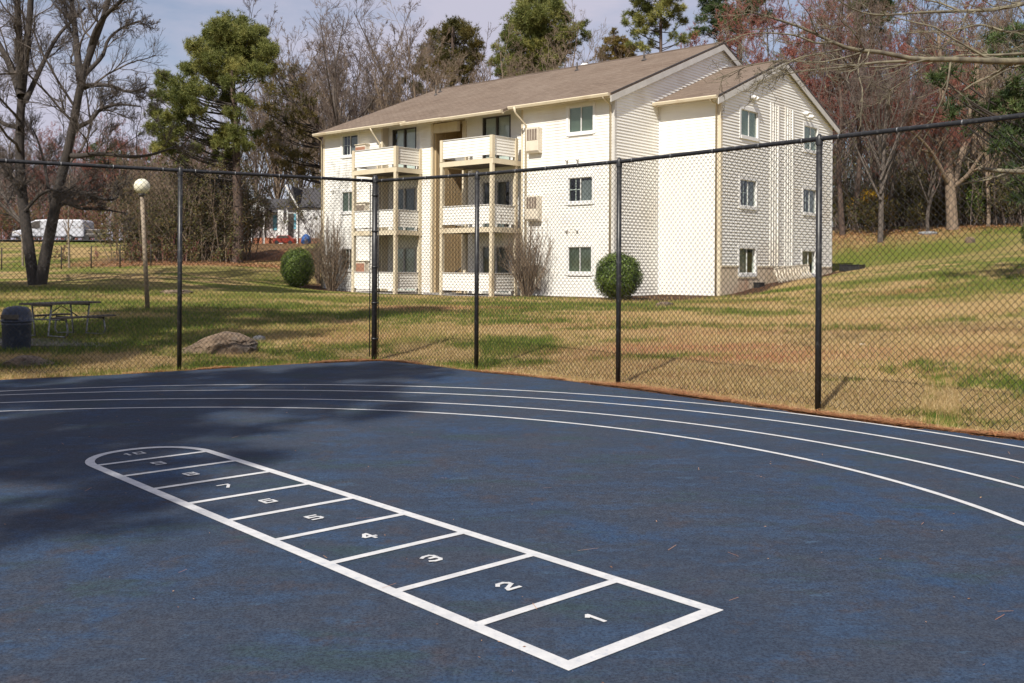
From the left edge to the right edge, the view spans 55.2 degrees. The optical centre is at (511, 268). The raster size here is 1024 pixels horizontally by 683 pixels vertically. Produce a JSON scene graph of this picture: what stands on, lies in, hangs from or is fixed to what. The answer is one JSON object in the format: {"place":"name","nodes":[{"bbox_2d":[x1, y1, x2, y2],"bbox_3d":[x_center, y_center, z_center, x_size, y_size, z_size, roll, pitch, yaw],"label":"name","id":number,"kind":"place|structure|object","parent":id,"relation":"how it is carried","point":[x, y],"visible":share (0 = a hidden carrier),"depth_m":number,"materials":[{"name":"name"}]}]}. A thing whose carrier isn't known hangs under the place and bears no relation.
{"place":"outdoors","nodes":[
{"label":"outdoors","id":0,"kind":"place"},
{"bbox_2d":[0,239,121,241],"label":"road","id":1,"kind":"structure","parent":0,"point":[57,240],"depth_m":72.87,"materials":[{"name":"grey asphalt"}]},
{"bbox_2d":[10,219,93,241],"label":"parked van","id":2,"kind":"object","parent":1,"relation":"on","point":[75,234],"visible":0.47,"depth_m":74.00,"materials":[{"name":"white metal"}]},
{"bbox_2d":[0,223,1023,436],"bbox_3d":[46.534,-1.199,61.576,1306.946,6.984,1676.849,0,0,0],"label":"ground","id":3,"kind":"structure","parent":0,"point":[130,280],"depth_m":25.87,"materials":[{"name":"plant"}]},
{"bbox_2d":[0,306,32,350],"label":"trash can","id":4,"kind":"object","parent":3,"relation":"on","point":[16,342],"visible":0.76,"depth_m":17.31,"materials":[{"name":"black plastic"}]},
{"bbox_2d":[0,118,43,238],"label":"bare tree","id":5,"kind":"object","parent":3,"relation":"on","point":[28,154],"visible":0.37,"depth_m":87.95,"materials":[{"name":"brown plant"}]},
{"bbox_2d":[14,185,37,265],"bbox_3d":[-26.461,-2.523,52.853,1.471,4.877,1.070,0,0,26],"label":"sapling","id":6,"kind":"object","parent":3,"relation":"on","point":[22,252],"visible":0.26,"depth_m":52.86,"materials":[{"name":"brown plant"}]},
{"bbox_2d":[2,355,53,367],"bbox_3d":[-7.434,1.443,15.078,0.721,0.225,0.609,0,0,0],"label":"rock","id":7,"kind":"object","parent":3,"relation":"on","point":[25,358],"visible":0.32,"depth_m":14.87,"materials":[{"name":"grey stone"}]},
{"bbox_2d":[3,121,62,239],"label":"red maple","id":8,"kind":"object","parent":3,"relation":"on","point":[40,177],"visible":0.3,"depth_m":91.92,"materials":[{"name":"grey plant"}]},
{"bbox_2d":[0,338,107,347],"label":"concrete pad","id":9,"kind":"object","parent":3,"relation":"on","point":[36,345],"visible":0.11,"depth_m":18.27,"materials":[{"name":"grey concrete"}]},
{"bbox_2d":[19,301,115,337],"bbox_3d":[-9.235,1.025,20.050,1.428,0.691,1.546,0,0,20],"label":"picnic table","id":10,"kind":"object","parent":3,"relation":"on","point":[63,318],"visible":0.79,"depth_m":19.84,"materials":[{"name":"grey wood"}]},
{"bbox_2d":[60,176,75,267],"bbox_3d":[-23.221,-2.446,51.111,1.156,4.895,0.719,0,0,40],"label":"sapling","id":11,"kind":"object","parent":3,"relation":"on","point":[68,210],"visible":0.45,"depth_m":51.26,"materials":[{"name":"brown plant"}]},
{"bbox_2d":[28,110,109,212],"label":"bare tree","id":12,"kind":"object","parent":3,"relation":"on","point":[70,170],"visible":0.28,"depth_m":103.74,"materials":[{"name":"brown plant"}]},
{"bbox_2d":[1,244,177,269],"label":"garden fence","id":13,"kind":"object","parent":3,"relation":"on","point":[120,259],"visible":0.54,"depth_m":49.99,"materials":[{"name":"brown wood"}]},
{"bbox_2d":[83,229,108,241],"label":"trailer","id":14,"kind":"object","parent":3,"relation":"on","point":[91,234],"visible":0.45,"depth_m":74.20,"materials":[{"name":"grey metal"}]},
{"bbox_2d":[68,114,124,222],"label":"bare tree","id":15,"kind":"object","parent":3,"relation":"on","point":[93,162],"visible":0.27,"depth_m":95.84,"materials":[{"name":"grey plant"}]},
{"bbox_2d":[0,0,214,284],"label":"bare tree","id":16,"kind":"object","parent":3,"relation":"on","point":[17,71],"visible":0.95,"depth_m":37.29,"materials":[{"name":"brown plant"}]},
{"bbox_2d":[86,139,130,238],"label":"tree","id":17,"kind":"object","parent":3,"relation":"on","point":[94,145],"visible":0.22,"depth_m":94.91,"materials":[{"name":"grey plant"}]},
{"bbox_2d":[0,196,247,262],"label":"hedgerow","id":18,"kind":"object","parent":3,"relation":"on","point":[78,214],"visible":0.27,"depth_m":57.41,"materials":[{"name":"brown plant"}]},
{"bbox_2d":[0,130,251,239],"bbox_3d":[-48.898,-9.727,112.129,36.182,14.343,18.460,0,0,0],"label":"woods","id":19,"kind":"object","parent":3,"relation":"on","point":[13,204],"visible":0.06,"depth_m":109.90,"materials":[{"name":"brown plant"}]},
{"bbox_2d":[102,124,165,211],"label":"bare tree","id":20,"kind":"object","parent":3,"relation":"on","point":[113,158],"visible":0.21,"depth_m":89.19,"materials":[{"name":"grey plant"}]},
{"bbox_2d":[134,179,149,307],"bbox_3d":[-10.257,-0.650,27.100,0.424,3.707,0.424,0,0,37],"label":"lamp post","id":21,"kind":"object","parent":3,"relation":"on","point":[144,186],"visible":0.82,"depth_m":27.05,"materials":[{"name":"brown metal"}]},
{"bbox_2d":[124,145,168,211],"bbox_3d":[-23.866,-4.619,64.434,3.244,7.476,3.660,0,0,-3],"label":"bare tree","id":22,"kind":"object","parent":3,"relation":"on","point":[140,162],"visible":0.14,"depth_m":63.95,"materials":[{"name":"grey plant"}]},
{"bbox_2d":[121,106,184,204],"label":"bare tree","id":23,"kind":"object","parent":3,"relation":"on","point":[141,141],"visible":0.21,"depth_m":85.47,"materials":[{"name":"brown plant"}]},
{"bbox_2d":[160,290,193,293],"bbox_3d":[-11.961,0.829,34.875,1.101,0.180,1.300,0,0,0],"label":"flat rock","id":24,"kind":"object","parent":3,"relation":"on","point":[172,291],"visible":0.52,"depth_m":34.40,"materials":[{"name":"beige stone"}]},
{"bbox_2d":[72,141,283,261],"bbox_3d":[-20.203,-4.416,60.629,11.428,8.171,12.920,0,0,0],"label":"thicket","id":25,"kind":"object","parent":3,"relation":"on","point":[194,218],"visible":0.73,"depth_m":58.24,"materials":[{"name":"brown plant"}]},
{"bbox_2d":[160,139,222,193],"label":"bare tree","id":26,"kind":"object","parent":3,"relation":"on","point":[189,161],"visible":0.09,"depth_m":70.06,"materials":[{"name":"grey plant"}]},
{"bbox_2d":[141,8,281,262],"bbox_3d":[-17.736,-8.203,58.243,9.085,16.056,8.108,0,0,0],"label":"pine tree","id":27,"kind":"object","parent":3,"relation":"on","point":[242,46],"visible":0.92,"depth_m":56.89,"materials":[{"name":"green plant"}]},
{"bbox_2d":[182,331,258,354],"bbox_3d":[-5.110,1.321,17.041,1.360,0.448,1.045,0,0,-3],"label":"boulder","id":28,"kind":"object","parent":3,"relation":"on","point":[221,344],"visible":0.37,"depth_m":16.64,"materials":[{"name":"grey stone"}]},
{"bbox_2d":[183,86,279,182],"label":"bare tree","id":29,"kind":"object","parent":3,"relation":"on","point":[230,142],"visible":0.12,"depth_m":96.18,"materials":[{"name":"brown plant"}]},
{"bbox_2d":[216,16,320,198],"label":"bare tree","id":30,"kind":"object","parent":3,"relation":"on","point":[277,196],"visible":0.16,"depth_m":96.57,"materials":[{"name":"brown plant"}]},
{"bbox_2d":[273,235,296,243],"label":"red car","id":31,"kind":"object","parent":3,"relation":"on","point":[283,238],"visible":0.73,"depth_m":81.00,"materials":[{"name":"paint"}]},
{"bbox_2d":[249,185,322,243],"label":"white house","id":32,"kind":"structure","parent":3,"relation":"on","point":[292,228],"depth_m":82.80,"materials":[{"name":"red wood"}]},
{"bbox_2d":[259,213,293,237],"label":"door","id":33,"kind":"structure","parent":32,"relation":"in","point":[290,229],"depth_m":82.74,"materials":[{"name":"brown metal"}]},
{"bbox_2d":[252,62,324,193],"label":"pine tree","id":34,"kind":"object","parent":3,"relation":"on","point":[286,161],"visible":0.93,"depth_m":65.65,"materials":[{"name":"green plant"}]},
{"bbox_2d":[280,247,314,286],"bbox_3d":[-10.016,-0.086,45.673,1.688,1.971,1.666,0,0,0],"label":"round shrub","id":35,"kind":"object","parent":3,"relation":"on","point":[294,263],"visible":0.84,"depth_m":45.28,"materials":[{"name":"green plant"}]},
{"bbox_2d":[238,0,358,187],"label":"bare tree","id":36,"kind":"object","parent":3,"relation":"on","point":[282,104],"visible":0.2,"depth_m":95.05,"materials":[{"name":"brown plant"}]},
{"bbox_2d":[304,231,320,282],"bbox_3d":[-9.589,-0.773,48.401,2.039,3.038,1.892,0,0,0],"label":"brown bush","id":37,"kind":"object","parent":3,"relation":"on","point":[316,268],"visible":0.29,"depth_m":48.36,"materials":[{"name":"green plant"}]},
{"bbox_2d":[304,211,351,290],"bbox_3d":[-8.175,-0.889,45.290,2.702,3.877,2.564,0,0,0],"label":"bare bush","id":38,"kind":"object","parent":3,"relation":"on","point":[329,268],"visible":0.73,"depth_m":45.06,"materials":[{"name":"brown plant"}]},
{"bbox_2d":[244,0,426,131],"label":"bare tree","id":39,"kind":"object","parent":3,"relation":"on","point":[316,72],"visible":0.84,"depth_m":64.52,"materials":[{"name":"brown plant"}]},
{"bbox_2d":[283,15,393,187],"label":"bare tree","id":40,"kind":"object","parent":3,"relation":"on","point":[311,139],"visible":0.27,"depth_m":89.44,"materials":[{"name":"brown plant"}]},
{"bbox_2d":[213,20,496,237],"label":"woods","id":41,"kind":"object","parent":3,"relation":"on","point":[256,162],"visible":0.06,"depth_m":96.63,"materials":[{"name":"brown plant"}]},
{"bbox_2d":[306,0,443,141],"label":"bare tree","id":42,"kind":"object","parent":3,"relation":"on","point":[360,106],"visible":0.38,"depth_m":69.12,"materials":[{"name":"brown plant"}]},
{"bbox_2d":[367,0,485,113],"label":"bare tree","id":43,"kind":"object","parent":3,"relation":"on","point":[431,71],"visible":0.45,"depth_m":63.40,"materials":[{"name":"brown plant"}]},
{"bbox_2d":[389,14,486,105],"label":"pine tree","id":44,"kind":"object","parent":3,"relation":"on","point":[461,33],"visible":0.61,"depth_m":73.11,"materials":[{"name":"green plant"}]},
{"bbox_2d":[442,17,541,85],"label":"bare tree","id":45,"kind":"object","parent":3,"relation":"on","point":[509,68],"visible":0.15,"depth_m":65.84,"materials":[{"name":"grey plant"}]},
{"bbox_2d":[0,361,1023,682],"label":"court surface","id":46,"kind":"object","parent":3,"relation":"on","point":[802,571],"visible":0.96,"depth_m":5.61,"materials":[{"name":"blue asphalt"}]},
{"bbox_2d":[85,446,722,670],"bbox_3d":[-1.318,1.517,6.134,0.998,0.004,5.629,0,0,-42],"label":"hopscotch grid","id":47,"kind":"object","parent":46,"relation":"on","point":[706,610],"visible":1,"depth_m":5.04,"materials":[{"name":"white paint"}]},
{"bbox_2d":[0,398,1023,487],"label":"lane line","id":48,"kind":"object","parent":46,"relation":"on","point":[614,415],"visible":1,"depth_m":9.85,"materials":[{"name":"white paint"}]},
{"bbox_2d":[0,407,1023,525],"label":"lane line","id":49,"kind":"object","parent":46,"relation":"on","point":[976,506],"visible":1,"depth_m":8.42,"materials":[{"name":"white paint"}]},
{"bbox_2d":[8,390,1023,462],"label":"lane line","id":50,"kind":"object","parent":46,"relation":"on","point":[619,404],"visible":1,"depth_m":10.69,"materials":[{"name":"white paint"}]},
{"bbox_2d":[10,384,1023,447],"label":"lane line","id":51,"kind":"object","parent":46,"relation":"on","point":[579,393],"visible":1,"depth_m":11.76,"materials":[{"name":"white paint"}]},
{"bbox_2d":[0,113,1023,431],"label":"chain link fence","id":52,"kind":"object","parent":3,"relation":"on","point":[374,239],"visible":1,"depth_m":13.52,"materials":[{"name":"black metal"}]},
{"bbox_2d":[2,222,1023,276],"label":"leaf litter","id":53,"kind":"object","parent":3,"relation":"on","point":[204,262],"visible":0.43,"depth_m":55.24,"materials":[{"name":"brown plant"}]},
{"bbox_2d":[4,358,1023,439],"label":"pine straw","id":54,"kind":"object","parent":3,"relation":"on","point":[911,424],"visible":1,"depth_m":11.27,"materials":[{"name":"brown plant"}]},
{"bbox_2d":[494,212,553,296],"bbox_3d":[0.464,-0.549,37.350,2.307,3.278,2.497,0,0,18],"label":"bare bush","id":55,"kind":"object","parent":3,"relation":"on","point":[531,282],"visible":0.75,"depth_m":37.24,"materials":[{"name":"brown plant"}]},
{"bbox_2d":[202,119,870,243],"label":"trees","id":56,"kind":"object","parent":3,"relation":"on","point":[317,187],"visible":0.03,"depth_m":81.81,"materials":[{"name":"brown plant"}]},
{"bbox_2d":[485,0,591,78],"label":"pine tree","id":57,"kind":"object","parent":3,"relation":"on","point":[534,23],"visible":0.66,"depth_m":69.84,"materials":[{"name":"green plant"}]},
{"bbox_2d":[494,0,636,77],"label":"bare tree","id":58,"kind":"object","parent":3,"relation":"on","point":[563,54],"visible":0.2,"depth_m":63.09,"materials":[{"name":"brown plant"}]},
{"bbox_2d":[312,41,839,296],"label":"apartment building","id":59,"kind":"structure","parent":3,"relation":"on","point":[659,103],"depth_m":38.69,"materials":[{"name":"white plastic"}]},
{"bbox_2d":[340,189,356,214],"bbox_3d":[-7.612,-3.129,45.679,1.180,1.152,0.140,0,0,41],"label":"window","id":60,"kind":"structure","parent":59,"relation":"in","point":[349,194],"depth_m":45.85,"materials":[{"name":"white plastic"}]},
{"bbox_2d":[340,246,357,271],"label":"window","id":61,"kind":"structure","parent":59,"relation":"in","point":[350,267],"depth_m":45.71,"materials":[{"name":"white plastic"}]},
{"bbox_2d":[340,132,359,158],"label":"window","id":62,"kind":"structure","parent":59,"relation":"in","point":[351,139],"depth_m":45.81,"materials":[{"name":"white plastic"}]},
{"bbox_2d":[392,247,415,290],"bbox_3d":[-4.782,0.010,43.754,1.530,1.930,0.197,0,0,41],"label":"patio door","id":63,"kind":"structure","parent":59,"relation":"in","point":[402,267],"depth_m":43.70,"materials":[{"name":"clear glass"}]},
{"bbox_2d":[392,187,415,230],"bbox_3d":[-4.768,-2.650,43.754,1.530,1.930,0.197,0,0,41],"label":"patio door","id":64,"kind":"structure","parent":59,"relation":"in","point":[412,193],"depth_m":43.71,"materials":[{"name":"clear glass"}]},
{"bbox_2d":[392,127,415,168],"bbox_3d":[-4.503,-5.349,44.039,1.930,2.050,0.960,0,0,41],"label":"patio door","id":65,"kind":"structure","parent":59,"relation":"in","point":[406,137],"depth_m":43.74,"materials":[{"name":"grey glass"}]},
{"bbox_2d":[482,246,509,293],"bbox_3d":[-0.356,-0.007,40.391,1.920,2.050,0.960,0,0,41],"label":"patio door","id":66,"kind":"structure","parent":59,"relation":"in","point":[496,252],"depth_m":40.08,"materials":[{"name":"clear glass"}]},
{"bbox_2d":[482,180,509,226],"bbox_3d":[-0.342,-2.667,40.391,1.920,2.050,0.960,0,0,41],"label":"patio door","id":67,"kind":"structure","parent":59,"relation":"in","point":[497,185],"depth_m":40.51,"materials":[{"name":"black glass"}]},
{"bbox_2d":[483,114,510,159],"bbox_3d":[-0.328,-5.327,40.391,1.920,2.050,0.960,0,0,41],"label":"patio door","id":68,"kind":"structure","parent":59,"relation":"in","point":[496,125],"depth_m":40.08,"materials":[{"name":"glass"}]},
{"bbox_2d":[565,244,593,275],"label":"window","id":69,"kind":"structure","parent":59,"relation":"in","point":[578,250],"depth_m":36.81,"materials":[{"name":"white plastic"}]},
{"bbox_2d":[566,173,594,204],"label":"window","id":70,"kind":"structure","parent":59,"relation":"in","point":[572,178],"depth_m":36.79,"materials":[{"name":"grey glass"}]},
{"bbox_2d":[566,101,595,136],"bbox_3d":[2.600,-5.620,36.766,1.370,1.202,0.140,0,0,41],"label":"window","id":71,"kind":"structure","parent":59,"relation":"in","point":[580,117],"depth_m":36.79,"materials":[{"name":"white plastic"}]},
{"bbox_2d":[737,245,756,276],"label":"window","id":72,"kind":"structure","parent":59,"relation":"in","point":[743,251],"depth_m":37.77,"materials":[{"name":"white plastic"}]},
{"bbox_2d":[738,176,757,209],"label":"window","id":73,"kind":"structure","parent":59,"relation":"in","point":[741,178],"depth_m":38.17,"materials":[{"name":"grey glass"}]},
{"bbox_2d":[739,105,758,141],"bbox_3d":[9.151,-5.606,37.841,0.140,1.242,1.580,0,0,41],"label":"window","id":74,"kind":"structure","parent":59,"relation":"in","point":[747,117],"depth_m":37.88,"materials":[{"name":"white plastic"}]},
{"bbox_2d":[801,248,815,276],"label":"window","id":75,"kind":"structure","parent":59,"relation":"in","point":[804,260],"depth_m":42.22,"materials":[{"name":"white plastic"}]},
{"bbox_2d":[802,186,815,216],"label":"window","id":76,"kind":"structure","parent":59,"relation":"in","point":[807,189],"depth_m":42.15,"materials":[{"name":"grey glass"}]},
{"bbox_2d":[803,122,818,153],"bbox_3d":[12.803,-5.587,42.020,0.140,1.242,1.540,0,0,41],"label":"window","id":77,"kind":"structure","parent":59,"relation":"in","point":[809,130],"depth_m":42.01,"materials":[{"name":"white plastic"}]},
{"bbox_2d":[588,27,637,61],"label":"cedar tree","id":78,"kind":"object","parent":3,"relation":"on","point":[613,48],"visible":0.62,"depth_m":65.92,"materials":[{"name":"green plant"}]},
{"bbox_2d":[593,251,643,298],"bbox_3d":[3.721,0.232,34.089,1.822,1.809,1.813,0,0,0],"label":"round shrub","id":79,"kind":"object","parent":3,"relation":"on","point":[601,287],"visible":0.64,"depth_m":33.65,"materials":[{"name":"green plant"}]},
{"bbox_2d":[620,0,700,53],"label":"pine tree","id":80,"kind":"object","parent":3,"relation":"on","point":[647,8],"visible":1,"depth_m":63.86,"materials":[{"name":"green plant"}]},
{"bbox_2d":[691,0,775,59],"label":"pine tree","id":81,"kind":"object","parent":3,"relation":"on","point":[706,8],"visible":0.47,"depth_m":68.86,"materials":[{"name":"green needle"},{"name":"bark"},{"name":"dark bark"}]},
{"bbox_2d":[678,0,808,72],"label":"red maple","id":82,"kind":"object","parent":3,"relation":"on","point":[731,25],"visible":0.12,"depth_m":64.86,"materials":[{"name":"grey plant"}]},
{"bbox_2d":[698,0,836,91],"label":"red maple","id":83,"kind":"object","parent":3,"relation":"on","point":[774,22],"visible":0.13,"depth_m":62.06,"materials":[{"name":"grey plant"}]},
{"bbox_2d":[731,0,848,124],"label":"red maple","id":84,"kind":"object","parent":3,"relation":"on","point":[809,35],"visible":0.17,"depth_m":57.97,"materials":[{"name":"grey plant"}]},
{"bbox_2d":[774,264,814,282],"bbox_3d":[11.528,0.182,39.820,0.312,0.792,3.263,0,0,41],"label":"garden edging","id":85,"kind":"object","parent":3,"relation":"on","point":[798,267],"visible":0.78,"depth_m":39.85,"materials":[{"name":"beige concrete"}]},
{"bbox_2d":[767,0,864,153],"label":"red maple","id":86,"kind":"object","parent":3,"relation":"on","point":[827,81],"visible":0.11,"depth_m":68.87,"materials":[{"name":"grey plant"}]},
{"bbox_2d":[788,0,900,234],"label":"tall bare tree","id":87,"kind":"object","parent":3,"relation":"on","point":[840,190],"visible":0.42,"depth_m":57.84,"materials":[{"name":"brown plant"}]},
{"bbox_2d":[839,264,864,270],"bbox_3d":[15.196,-0.047,43.721,0.940,0.300,0.740,0,0,41],"label":"drain box","id":88,"kind":"object","parent":3,"relation":"on","point":[851,267],"visible":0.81,"depth_m":43.47,"materials":[{"name":"black plastic"}]},
{"bbox_2d":[808,0,903,229],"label":"tall bare tree","id":89,"kind":"object","parent":3,"relation":"on","point":[858,175],"visible":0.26,"depth_m":60.81,"materials":[{"name":"brown plant"}]},
{"bbox_2d":[693,0,1023,187],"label":"overhanging tree","id":90,"kind":"object","parent":3,"relation":"on","point":[988,59],"visible":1,"depth_m":14.79,"materials":[{"name":"brown plant"}]},
{"bbox_2d":[843,0,896,225],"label":"pine tree","id":91,"kind":"object","parent":3,"relation":"on","point":[890,2],"visible":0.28,"depth_m":65.83,"materials":[{"name":"plant"}]},
{"bbox_2d":[846,189,895,228],"bbox_3d":[22.848,-3.809,62.112,3.182,2.938,2.762,0,0,0],"label":"yellow shrub","id":92,"kind":"object","parent":3,"relation":"on","point":[872,194],"visible":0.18,"depth_m":61.87,"materials":[{"name":"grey plant"}]},
{"bbox_2d":[796,0,950,242],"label":"bare tree","id":93,"kind":"object","parent":3,"relation":"on","point":[858,93],"visible":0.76,"depth_m":53.88,"materials":[{"name":"brown plant"}]},
{"bbox_2d":[742,15,1023,217],"bbox_3d":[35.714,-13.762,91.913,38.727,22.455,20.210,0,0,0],"label":"woods","id":94,"kind":"object","parent":3,"relation":"on","point":[849,141],"visible":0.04,"depth_m":88.62,"materials":[{"name":"brown plant"}]},
{"bbox_2d":[833,14,958,229],"bbox_3d":[22.510,-8.926,59.605,8.091,13.542,7.169,0,0,-2],"label":"red maple","id":95,"kind":"object","parent":3,"relation":"on","point":[893,161],"visible":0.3,"depth_m":59.54,"materials":[{"name":"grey plant"}]},
{"bbox_2d":[829,0,1010,225],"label":"red maple","id":96,"kind":"object","parent":3,"relation":"on","point":[945,23],"visible":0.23,"depth_m":67.34,"materials":[{"name":"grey plant"}]},
{"bbox_2d":[832,115,1023,233],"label":"thicket","id":97,"kind":"object","parent":3,"relation":"on","point":[1003,212],"visible":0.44,"depth_m":60.94,"materials":[{"name":"brown plant"}]},
{"bbox_2d":[887,25,984,230],"bbox_3d":[24.370,-8.072,56.453,5.414,12.288,5.151,0,0,23],"label":"red maple","id":98,"kind":"object","parent":3,"relation":"on","point":[935,120],"visible":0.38,"depth_m":56.54,"materials":[{"name":"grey plant"}]},
{"bbox_2d":[894,14,1000,229],"bbox_3d":[25.330,-8.442,57.565,7.487,12.621,7.214,0,0,0],"label":"bare tree","id":99,"kind":"object","parent":3,"relation":"on","point":[950,184],"visible":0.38,"depth_m":56.76,"materials":[{"name":"brown plant"}]},
{"bbox_2d":[885,0,1022,219],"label":"bare tree","id":100,"kind":"object","parent":3,"relation":"on","point":[927,7],"visible":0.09,"depth_m":69.83,"materials":[{"name":"brown plant"}]},
{"bbox_2d":[920,20,1023,208],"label":"pine tree","id":101,"kind":"object","parent":3,"relation":"on","point":[1008,94],"visible":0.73,"depth_m":29.83,"materials":[{"name":"green needle"},{"name":"dark bark"},{"name":"bark"}]},
{"bbox_2d":[923,0,1023,226],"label":"bare tree","id":102,"kind":"object","parent":3,"relation":"on","point":[988,220],"visible":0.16,"depth_m":57.70,"materials":[{"name":"brown plant"}]},
{"bbox_2d":[956,34,1000,224],"bbox_3d":[28.719,-8.482,60.625,3.335,12.436,3.507,0,0,0],"label":"ivy tree","id":103,"kind":"object","parent":3,"relation":"on","point":[972,152],"visible":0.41,"depth_m":60.03,"materials":[{"name":"green plant"}]},
{"bbox_2d":[951,0,1023,137],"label":"tree","id":104,"kind":"object","parent":3,"relation":"on","point":[992,12],"visible":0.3,"depth_m":61.97,"materials":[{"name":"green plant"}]},
{"bbox_2d":[952,0,1023,222],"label":"bare tree","id":105,"kind":"object","parent":3,"relation":"on","point":[998,18],"visible":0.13,"depth_m":61.95,"materials":[{"name":"brown plant"}]},
{"bbox_2d":[0,0,1023,239],"label":"sky","id":106,"kind":"structure","parent":0,"point":[181,19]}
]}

